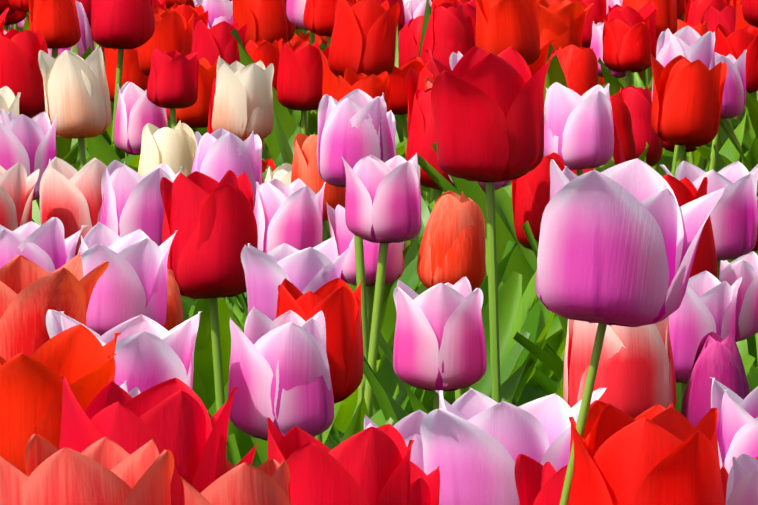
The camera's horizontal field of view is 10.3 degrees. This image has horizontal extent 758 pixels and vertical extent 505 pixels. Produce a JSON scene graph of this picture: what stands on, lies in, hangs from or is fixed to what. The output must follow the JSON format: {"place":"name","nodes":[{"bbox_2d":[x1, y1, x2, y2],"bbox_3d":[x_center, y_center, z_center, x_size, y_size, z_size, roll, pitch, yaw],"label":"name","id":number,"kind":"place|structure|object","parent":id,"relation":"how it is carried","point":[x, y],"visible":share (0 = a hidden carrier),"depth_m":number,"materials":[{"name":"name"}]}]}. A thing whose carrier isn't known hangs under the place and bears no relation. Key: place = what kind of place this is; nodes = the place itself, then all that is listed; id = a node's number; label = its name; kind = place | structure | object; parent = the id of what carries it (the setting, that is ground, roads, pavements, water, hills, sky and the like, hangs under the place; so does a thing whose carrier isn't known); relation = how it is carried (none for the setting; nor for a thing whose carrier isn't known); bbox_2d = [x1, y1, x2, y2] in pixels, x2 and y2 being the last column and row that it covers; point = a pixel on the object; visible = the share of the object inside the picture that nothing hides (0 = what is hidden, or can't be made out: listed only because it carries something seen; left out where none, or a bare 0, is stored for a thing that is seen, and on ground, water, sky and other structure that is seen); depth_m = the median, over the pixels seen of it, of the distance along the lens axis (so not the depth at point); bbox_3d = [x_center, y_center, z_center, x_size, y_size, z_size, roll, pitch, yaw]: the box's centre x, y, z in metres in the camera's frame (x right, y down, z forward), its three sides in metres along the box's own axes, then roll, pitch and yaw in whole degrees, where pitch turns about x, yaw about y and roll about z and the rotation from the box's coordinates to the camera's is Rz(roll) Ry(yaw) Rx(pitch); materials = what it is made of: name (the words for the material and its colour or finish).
{"place":"outdoors","nodes":[
{"label":"outdoors","id":0,"kind":"place"},
{"bbox_3d":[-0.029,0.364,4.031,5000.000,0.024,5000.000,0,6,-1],"label":"ground","id":1,"kind":"structure","parent":0,"visible":0},
{"bbox_2d":[0,163,38,230],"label":"tulip","id":2,"kind":"object","parent":1,"relation":"on","point":[17,185],"visible":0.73,"depth_m":3.15,"materials":[{"name":"pink plant"}]},
{"bbox_2d":[0,109,57,199],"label":"tulip","id":3,"kind":"object","parent":1,"relation":"on","point":[28,143],"visible":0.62,"depth_m":3.57,"materials":[{"name":"pink plant"}]},
{"bbox_2d":[0,252,108,360],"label":"tulip","id":4,"kind":"object","parent":1,"relation":"on","point":[32,293],"visible":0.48,"depth_m":2.40,"materials":[{"name":"orange plant"}]},
{"bbox_2d":[0,29,114,146],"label":"tulip","id":5,"kind":"object","parent":1,"relation":"on","point":[20,70],"visible":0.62,"depth_m":4.64,"materials":[{"name":"red plant"}]},
{"bbox_2d":[0,324,120,474],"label":"tulip","id":6,"kind":"object","parent":1,"relation":"on","point":[80,358],"visible":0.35,"depth_m":1.90,"materials":[{"name":"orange plant"}]},
{"bbox_2d":[29,0,91,165],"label":"tulip","id":7,"kind":"object","parent":1,"relation":"on","point":[56,23],"visible":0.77,"depth_m":4.75,"materials":[{"name":"red plant"}]},
{"bbox_2d":[48,0,94,155],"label":"tulip","id":8,"kind":"object","parent":1,"relation":"on","point":[85,42],"visible":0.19,"depth_m":5.14,"materials":[{"name":"pink plant"}]},
{"bbox_2d":[38,46,111,168],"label":"tulip","id":9,"kind":"object","parent":1,"relation":"on","point":[76,95],"visible":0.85,"depth_m":3.94,"materials":[{"name":"beige plant"}]},
{"bbox_2d":[39,157,124,255],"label":"tulip","id":10,"kind":"object","parent":1,"relation":"on","point":[71,198],"visible":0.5,"depth_m":3.20,"materials":[{"name":"pink plant"}]},
{"bbox_2d":[0,434,173,504],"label":"tulip","id":11,"kind":"object","parent":1,"relation":"on","point":[104,471],"visible":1,"depth_m":1.45,"materials":[{"name":"orange plant"}]},
{"bbox_2d":[0,217,211,417],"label":"tulip","id":12,"kind":"object","parent":1,"relation":"on","point":[47,247],"visible":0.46,"depth_m":2.58,"materials":[{"name":"pink plant"}]},
{"bbox_2d":[73,81,167,166],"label":"tulip","id":13,"kind":"object","parent":1,"relation":"on","point":[137,110],"visible":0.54,"depth_m":4.63,"materials":[{"name":"pink plant"}]},
{"bbox_2d":[91,0,154,153],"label":"tulip","id":14,"kind":"object","parent":1,"relation":"on","point":[120,25],"visible":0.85,"depth_m":4.88,"materials":[{"name":"red plant"}]},
{"bbox_2d":[46,310,201,392],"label":"tulip","id":15,"kind":"object","parent":1,"relation":"on","point":[149,353],"visible":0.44,"depth_m":2.27,"materials":[{"name":"pink plant"}]},
{"bbox_2d":[104,47,148,102],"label":"tulip","id":16,"kind":"object","parent":1,"relation":"on","point":[133,73],"visible":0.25,"depth_m":5.30,"materials":[{"name":"red plant"}]},
{"bbox_2d":[86,48,198,165],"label":"tulip","id":17,"kind":"object","parent":1,"relation":"on","point":[172,84],"visible":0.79,"depth_m":4.48,"materials":[{"name":"red plant"}]},
{"bbox_2d":[59,377,237,504],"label":"tulip","id":18,"kind":"object","parent":1,"relation":"on","point":[180,424],"visible":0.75,"depth_m":1.55,"materials":[{"name":"red plant"}]},
{"bbox_2d":[138,121,196,176],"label":"tulip","id":19,"kind":"object","parent":1,"relation":"on","point":[174,149],"visible":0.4,"depth_m":4.10,"materials":[{"name":"beige plant"}]},
{"bbox_2d":[137,10,207,135],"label":"tulip","id":20,"kind":"object","parent":1,"relation":"on","point":[173,30],"visible":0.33,"depth_m":5.06,"materials":[{"name":"red plant"}]},
{"bbox_2d":[166,56,218,133],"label":"tulip","id":21,"kind":"object","parent":1,"relation":"on","point":[194,117],"visible":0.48,"depth_m":4.75,"materials":[{"name":"red plant"}]},
{"bbox_2d":[125,38,282,172],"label":"tulip","id":22,"kind":"object","parent":1,"relation":"on","point":[266,53],"visible":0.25,"depth_m":5.05,"materials":[{"name":"red plant"}]},
{"bbox_2d":[160,170,257,460],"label":"tulip","id":23,"kind":"object","parent":1,"relation":"on","point":[212,221],"visible":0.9,"depth_m":2.75,"materials":[{"name":"red plant"}]},
{"bbox_2d":[78,222,345,467],"bbox_3d":[-0.169,0.235,2.682,0.203,0.526,0.254,5,8,22],"label":"tulip","id":24,"kind":"object","parent":1,"relation":"on","point":[131,283],"visible":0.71,"depth_m":2.53,"materials":[{"name":"pink plant"}]},
{"bbox_2d":[193,0,232,28],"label":"tulip","id":25,"kind":"object","parent":1,"relation":"on","point":[219,11],"visible":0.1,"depth_m":5.53,"materials":[{"name":"pink plant"}]},
{"bbox_2d":[191,17,246,65],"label":"tulip","id":26,"kind":"object","parent":1,"relation":"on","point":[212,44],"visible":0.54,"depth_m":4.89,"materials":[{"name":"red plant"}]},
{"bbox_2d":[99,160,344,449],"bbox_3d":[-0.177,0.205,2.920,0.325,0.542,0.132,1,6,7],"label":"tulip","id":27,"kind":"object","parent":1,"relation":"on","point":[132,201],"visible":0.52,"depth_m":2.83,"materials":[{"name":"pink plant"}]},
{"bbox_2d":[191,128,261,410],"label":"tulip","id":28,"kind":"object","parent":1,"relation":"on","point":[220,153],"visible":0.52,"depth_m":3.15,"materials":[{"name":"pink plant"}]},
{"bbox_2d":[208,383,258,464],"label":"leaf clump","id":29,"kind":"object","parent":1,"relation":"on","point":[245,444],"visible":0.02,"depth_m":3.01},
{"bbox_2d":[179,459,290,504],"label":"tulip","id":30,"kind":"object","parent":1,"relation":"on","point":[264,483],"visible":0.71,"depth_m":1.55,"materials":[{"name":"orange plant"}]},
{"bbox_2d":[212,56,273,140],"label":"tulip","id":31,"kind":"object","parent":1,"relation":"on","point":[243,108],"visible":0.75,"depth_m":4.04,"materials":[{"name":"beige plant"}]},
{"bbox_2d":[232,0,313,116],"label":"tulip","id":32,"kind":"object","parent":1,"relation":"on","point":[266,20],"visible":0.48,"depth_m":5.28,"materials":[{"name":"red plant"}]},
{"bbox_2d":[163,268,395,425],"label":"tulip","id":33,"kind":"object","parent":1,"relation":"on","point":[174,316],"visible":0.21,"depth_m":2.62,"materials":[{"name":"plant"}]},
{"bbox_2d":[228,307,333,440],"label":"tulip","id":34,"kind":"object","parent":1,"relation":"on","point":[279,374],"visible":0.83,"depth_m":2.33,"materials":[{"name":"pink plant"}]},
{"bbox_2d":[254,178,325,253],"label":"tulip","id":35,"kind":"object","parent":1,"relation":"on","point":[291,214],"visible":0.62,"depth_m":3.05,"materials":[{"name":"pink plant"}]},
{"bbox_2d":[227,278,363,465],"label":"tulip","id":36,"kind":"object","parent":1,"relation":"on","point":[337,301],"visible":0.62,"depth_m":2.40,"materials":[{"name":"red plant"}]},
{"bbox_2d":[262,40,329,160],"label":"tulip","id":37,"kind":"object","parent":1,"relation":"on","point":[299,78],"visible":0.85,"depth_m":4.76,"materials":[{"name":"red plant"}]},
{"bbox_2d":[183,240,410,440],"bbox_3d":[-0.078,0.207,3.193,0.158,0.464,0.251,-1,6,-11],"label":"leaf clump","id":38,"kind":"object","parent":1,"relation":"on","point":[203,359],"visible":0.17,"depth_m":3.10,"materials":[{"name":"plant"}]},
{"bbox_2d":[230,0,397,162],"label":"tulip","id":39,"kind":"object","parent":1,"relation":"on","point":[319,18],"visible":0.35,"depth_m":4.89,"materials":[{"name":"red plant"}]},
{"bbox_2d":[241,237,398,426],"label":"tulip","id":40,"kind":"object","parent":1,"relation":"on","point":[311,269],"visible":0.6,"depth_m":2.55,"materials":[{"name":"pink plant"}]},
{"bbox_2d":[319,50,338,100],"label":"tulip","id":41,"kind":"object","parent":1,"relation":"on","point":[329,85],"visible":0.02,"depth_m":4.63,"materials":[{"name":"red plant"}]},
{"bbox_2d":[266,0,404,157],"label":"tulip","id":42,"kind":"object","parent":1,"relation":"on","point":[295,11],"visible":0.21,"depth_m":5.18,"materials":[{"name":"pink plant"}]},
{"bbox_2d":[267,417,413,504],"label":"tulip","id":43,"kind":"object","parent":1,"relation":"on","point":[370,465],"visible":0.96,"depth_m":1.68,"materials":[{"name":"red plant"}]},
{"bbox_2d":[261,110,420,288],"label":"tulip","id":44,"kind":"object","parent":1,"relation":"on","point":[410,256],"visible":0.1,"depth_m":3.89,"materials":[{"name":"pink plant"}]},
{"bbox_2d":[265,163,419,291],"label":"tulip","id":45,"kind":"object","parent":1,"relation":"on","point":[409,277],"visible":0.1,"depth_m":3.76,"materials":[{"name":"beige plant"}]},
{"bbox_2d":[181,240,516,314],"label":"leaf clump","id":46,"kind":"object","parent":1,"relation":"on","point":[187,303],"visible":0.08,"depth_m":3.62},
{"bbox_2d":[317,89,393,416],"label":"tulip","id":47,"kind":"object","parent":1,"relation":"on","point":[353,128],"visible":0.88,"depth_m":2.85,"materials":[{"name":"pink plant"}]},
{"bbox_2d":[274,67,444,239],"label":"tulip","id":48,"kind":"object","parent":1,"relation":"on","point":[373,86],"visible":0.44,"depth_m":4.27,"materials":[{"name":"red plant"}]},
{"bbox_2d":[291,133,433,413],"bbox_3d":[-0.003,0.171,3.256,0.148,0.535,0.099,-2,6,-17],"label":"tulip","id":49,"kind":"object","parent":1,"relation":"on","point":[305,167],"visible":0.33,"depth_m":3.18,"materials":[{"name":"orange plant"}]},
{"bbox_2d":[328,0,399,77],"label":"tulip","id":50,"kind":"object","parent":1,"relation":"on","point":[363,39],"visible":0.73,"depth_m":4.46,"materials":[{"name":"red plant"}]},
{"bbox_2d":[250,277,486,463],"bbox_3d":[0.017,0.265,2.535,0.216,0.501,0.179,1,6,-1],"label":"tulip","id":51,"kind":"object","parent":1,"relation":"on","point":[439,340],"visible":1,"depth_m":2.50,"materials":[{"name":"pink plant"}]},
{"bbox_2d":[233,271,521,417],"bbox_3d":[-0.006,0.222,3.370,0.240,0.407,0.320,0,6,1],"label":"leaf clump","id":52,"kind":"object","parent":1,"relation":"on","point":[510,304],"visible":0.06,"depth_m":3.39,"materials":[{"name":"plant"}]},
{"bbox_2d":[326,67,435,237],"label":"tulip","id":53,"kind":"object","parent":1,"relation":"on","point":[415,80],"visible":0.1,"depth_m":4.36,"materials":[{"name":"red plant"}]},
{"bbox_2d":[341,153,421,441],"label":"tulip","id":54,"kind":"object","parent":1,"relation":"on","point":[382,203],"visible":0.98,"depth_m":2.75,"materials":[{"name":"pink plant"}]},
{"bbox_2d":[372,345,413,414],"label":"leaf clump","id":55,"kind":"object","parent":1,"relation":"on","point":[389,379],"visible":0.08,"depth_m":3.12,"materials":[{"name":"plant"}]},
{"bbox_2d":[364,410,426,471],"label":"tulip","id":56,"kind":"object","parent":1,"relation":"on","point":[408,427],"visible":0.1,"depth_m":2.25,"materials":[{"name":"pink plant"}]},
{"bbox_2d":[330,191,485,435],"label":"tulip","id":57,"kind":"object","parent":1,"relation":"on","point":[452,250],"visible":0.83,"depth_m":3.06,"materials":[{"name":"orange plant"}]},
{"bbox_2d":[399,15,423,67],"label":"tulip","id":58,"kind":"object","parent":1,"relation":"on","point":[409,41],"visible":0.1,"depth_m":5.57,"materials":[{"name":"red plant"}]},
{"bbox_2d":[389,56,442,203],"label":"tulip","id":59,"kind":"object","parent":1,"relation":"on","point":[398,96],"visible":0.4,"depth_m":4.79,"materials":[{"name":"red plant"}]},
{"bbox_2d":[410,461,439,504],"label":"tulip","id":60,"kind":"object","parent":1,"relation":"on","point":[424,489],"visible":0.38,"depth_m":1.89,"materials":[{"name":"red plant"}]},
{"bbox_2d":[327,204,533,407],"bbox_3d":[0.000,0.209,3.099,0.217,0.492,0.140,1,6,6],"label":"tulip","id":61,"kind":"object","parent":1,"relation":"on","point":[341,234],"visible":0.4,"depth_m":3.06,"materials":[{"name":"pink plant"}]},
{"bbox_2d":[326,220,536,357],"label":"leaf clump","id":62,"kind":"object","parent":1,"relation":"on","point":[529,297],"visible":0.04,"depth_m":3.58,"materials":[{"name":"plant"}]},
{"bbox_2d":[396,0,475,158],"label":"tulip","id":63,"kind":"object","parent":1,"relation":"on","point":[447,29],"visible":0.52,"depth_m":5.20,"materials":[{"name":"red plant"}]},
{"bbox_2d":[328,45,557,447],"bbox_3d":[0.104,0.180,2.736,0.306,0.628,0.091,0,6,3],"label":"tulip","id":64,"kind":"object","parent":1,"relation":"on","point":[488,111],"visible":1,"depth_m":2.69,"materials":[{"name":"red plant"}]},
{"bbox_2d":[327,236,565,387],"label":"leaf clump","id":65,"kind":"object","parent":1,"relation":"on","point":[556,342],"visible":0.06,"depth_m":3.59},
{"bbox_2d":[405,88,511,287],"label":"tulip","id":66,"kind":"object","parent":1,"relation":"on","point":[421,140],"visible":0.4,"depth_m":4.13,"materials":[{"name":"red plant"}]},
{"bbox_2d":[421,330,529,405],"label":"leaf clump","id":67,"kind":"object","parent":1,"relation":"on","point":[509,366],"visible":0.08,"depth_m":3.27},
{"bbox_2d":[417,142,538,303],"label":"leaf clump","id":68,"kind":"object","parent":1,"relation":"on","point":[518,261],"visible":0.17,"depth_m":3.78,"materials":[{"name":"plant"}]},
{"bbox_2d":[426,0,539,199],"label":"tulip","id":69,"kind":"object","parent":1,"relation":"on","point":[501,26],"visible":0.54,"depth_m":4.72,"materials":[{"name":"red plant"}]},
{"bbox_2d":[423,299,554,405],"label":"leaf clump","id":70,"kind":"object","parent":1,"relation":"on","point":[538,321],"depth_m":3.42,"materials":[{"name":"plant"}]},
{"bbox_2d":[416,152,564,271],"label":"tulip","id":71,"kind":"object","parent":1,"relation":"on","point":[530,195],"visible":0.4,"depth_m":3.96,"materials":[{"name":"red plant"}]},
{"bbox_2d":[420,388,606,504],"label":"tulip","id":72,"kind":"object","parent":1,"relation":"on","point":[475,443],"visible":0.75,"depth_m":2.14,"materials":[{"name":"pink plant"}]},
{"bbox_2d":[514,454,567,504],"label":"tulip","id":73,"kind":"object","parent":1,"relation":"on","point":[537,483],"visible":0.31,"depth_m":1.93,"materials":[{"name":"red plant"}]},
{"bbox_2d":[517,314,564,405],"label":"leaf clump","id":74,"kind":"object","parent":1,"relation":"on","point":[529,393],"visible":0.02,"depth_m":3.62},
{"bbox_2d":[495,82,614,271],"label":"tulip","id":75,"kind":"object","parent":1,"relation":"on","point":[578,133],"visible":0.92,"depth_m":4.08,"materials":[{"name":"pink plant"}]},
{"bbox_2d":[543,43,597,156],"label":"tulip","id":76,"kind":"object","parent":1,"relation":"on","point":[573,67],"visible":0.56,"depth_m":4.88,"materials":[{"name":"red plant"}]},
{"bbox_2d":[569,0,606,47],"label":"tulip","id":77,"kind":"object","parent":1,"relation":"on","point":[596,13],"visible":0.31,"depth_m":5.70,"materials":[{"name":"red plant"}]},
{"bbox_2d":[537,0,664,169],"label":"tulip","id":78,"kind":"object","parent":1,"relation":"on","point":[561,22],"visible":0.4,"depth_m":5.15,"materials":[{"name":"red plant"}]},
{"bbox_2d":[522,221,680,411],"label":"leaf clump","id":79,"kind":"object","parent":1,"relation":"on","point":[534,243],"visible":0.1,"depth_m":3.25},
{"bbox_2d":[590,21,625,77],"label":"tulip","id":80,"kind":"object","parent":1,"relation":"on","point":[596,40],"visible":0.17,"depth_m":5.45,"materials":[{"name":"pink plant"}]},
{"bbox_2d":[563,316,676,418],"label":"tulip","id":81,"kind":"object","parent":1,"relation":"on","point":[635,375],"visible":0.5,"depth_m":2.45,"materials":[{"name":"red plant"}]},
{"bbox_2d":[569,400,672,457],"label":"tulip","id":82,"kind":"object","parent":1,"relation":"on","point":[596,407],"visible":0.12,"depth_m":2.11,"materials":[{"name":"red plant"}]},
{"bbox_2d":[610,92,636,160],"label":"tulip","id":83,"kind":"object","parent":1,"relation":"on","point":[621,114],"visible":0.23,"depth_m":4.47,"materials":[{"name":"red plant"}]},
{"bbox_2d":[602,2,656,85],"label":"tulip","id":84,"kind":"object","parent":1,"relation":"on","point":[629,16],"visible":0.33,"depth_m":5.22,"materials":[{"name":"red plant"}]},
{"bbox_2d":[535,158,729,504],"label":"tulip","id":85,"kind":"object","parent":1,"relation":"on","point":[618,244],"visible":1,"depth_m":1.70,"materials":[{"name":"pink plant"}]},
{"bbox_2d":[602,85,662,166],"bbox_3d":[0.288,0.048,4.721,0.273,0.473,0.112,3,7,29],"label":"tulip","id":86,"kind":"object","parent":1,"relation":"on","point":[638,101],"visible":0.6,"depth_m":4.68,"materials":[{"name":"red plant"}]},
{"bbox_2d":[513,161,757,379],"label":"tulip","id":87,"kind":"object","parent":1,"relation":"on","point":[734,217],"visible":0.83,"depth_m":3.15,"materials":[{"name":"pink plant"}]},
{"bbox_2d":[568,403,724,504],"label":"tulip","id":88,"kind":"object","parent":1,"relation":"on","point":[669,456],"visible":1,"depth_m":1.70,"materials":[{"name":"red plant"}]},
{"bbox_2d":[604,17,700,165],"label":"tulip","id":89,"kind":"object","parent":1,"relation":"on","point":[627,48],"visible":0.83,"depth_m":5.03,"materials":[{"name":"red plant"}]},
{"bbox_2d":[597,19,708,176],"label":"tulip","id":90,"kind":"object","parent":1,"relation":"on","point":[615,84],"visible":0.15,"depth_m":5.42,"materials":[{"name":"red plant"}]},
{"bbox_2d":[616,0,726,146],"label":"tulip","id":91,"kind":"object","parent":1,"relation":"on","point":[695,10],"visible":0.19,"depth_m":5.87,"materials":[{"name":"red plant"}]},
{"bbox_2d":[622,0,747,172],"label":"tulip","id":92,"kind":"object","parent":1,"relation":"on","point":[666,16],"visible":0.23,"depth_m":5.28,"materials":[{"name":"red plant"}]},
{"bbox_2d":[651,54,726,176],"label":"tulip","id":93,"kind":"object","parent":1,"relation":"on","point":[687,97],"visible":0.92,"depth_m":4.11,"materials":[{"name":"red plant"}]},
{"bbox_2d":[663,174,717,278],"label":"tulip","id":94,"kind":"object","parent":1,"relation":"on","point":[684,189],"visible":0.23,"depth_m":2.88,"materials":[{"name":"red plant"}]},
{"bbox_2d":[652,25,757,262],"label":"tulip","id":95,"kind":"object","parent":1,"relation":"on","point":[690,44],"visible":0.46,"depth_m":4.34,"materials":[{"name":"pink plant"}]},
{"bbox_2d":[669,271,741,403],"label":"tulip","id":96,"kind":"object","parent":1,"relation":"on","point":[708,305],"visible":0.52,"depth_m":2.65,"materials":[{"name":"pink plant"}]},
{"bbox_2d":[657,0,757,172],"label":"tulip","id":97,"kind":"object","parent":1,"relation":"on","point":[750,11],"visible":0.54,"depth_m":5.23,"materials":[{"name":"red plant"}]},
{"bbox_2d":[680,332,749,426],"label":"tulip","id":98,"kind":"object","parent":1,"relation":"on","point":[718,358],"visible":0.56,"depth_m":2.46,"materials":[{"name":"purple plant"}]},
{"bbox_2d":[701,4,735,147],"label":"tulip","id":99,"kind":"object","parent":1,"relation":"on","point":[725,17],"visible":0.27,"depth_m":5.56,"materials":[{"name":"red plant"}]},
{"bbox_2d":[696,119,757,196],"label":"clump","id":100,"kind":"object","parent":1,"relation":"on","point":[705,150],"visible":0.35,"depth_m":4.69,"materials":[{"name":"green plant"}]},
{"bbox_2d":[708,50,748,170],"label":"tulip","id":101,"kind":"object","parent":1,"relation":"on","point":[734,98],"visible":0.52,"depth_m":4.64,"materials":[{"name":"pink plant"}]},
{"bbox_2d":[710,377,757,473],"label":"tulip","id":102,"kind":"object","parent":1,"relation":"on","point":[737,428],"visible":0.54,"depth_m":2.29,"materials":[{"name":"pink plant"}]},
{"bbox_2d":[715,23,757,162],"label":"tulip","id":103,"kind":"object","parent":1,"relation":"on","point":[736,44],"visible":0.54,"depth_m":5.02,"materials":[{"name":"red plant"}]},
{"bbox_2d":[719,251,757,391],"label":"tulip","id":104,"kind":"object","parent":1,"relation":"on","point":[745,267],"visible":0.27,"depth_m":3.31,"materials":[{"name":"pink plant"}]},
{"bbox_2d":[719,0,757,167],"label":"tulip","id":105,"kind":"object","parent":1,"relation":"on","point":[752,153],"visible":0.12,"depth_m":5.30,"materials":[{"name":"red plant"}]},
{"bbox_2d":[726,454,757,504],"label":"tulip","id":106,"kind":"object","parent":1,"relation":"on","point":[742,485],"visible":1,"depth_m":1.76,"materials":[{"name":"pink plant"}]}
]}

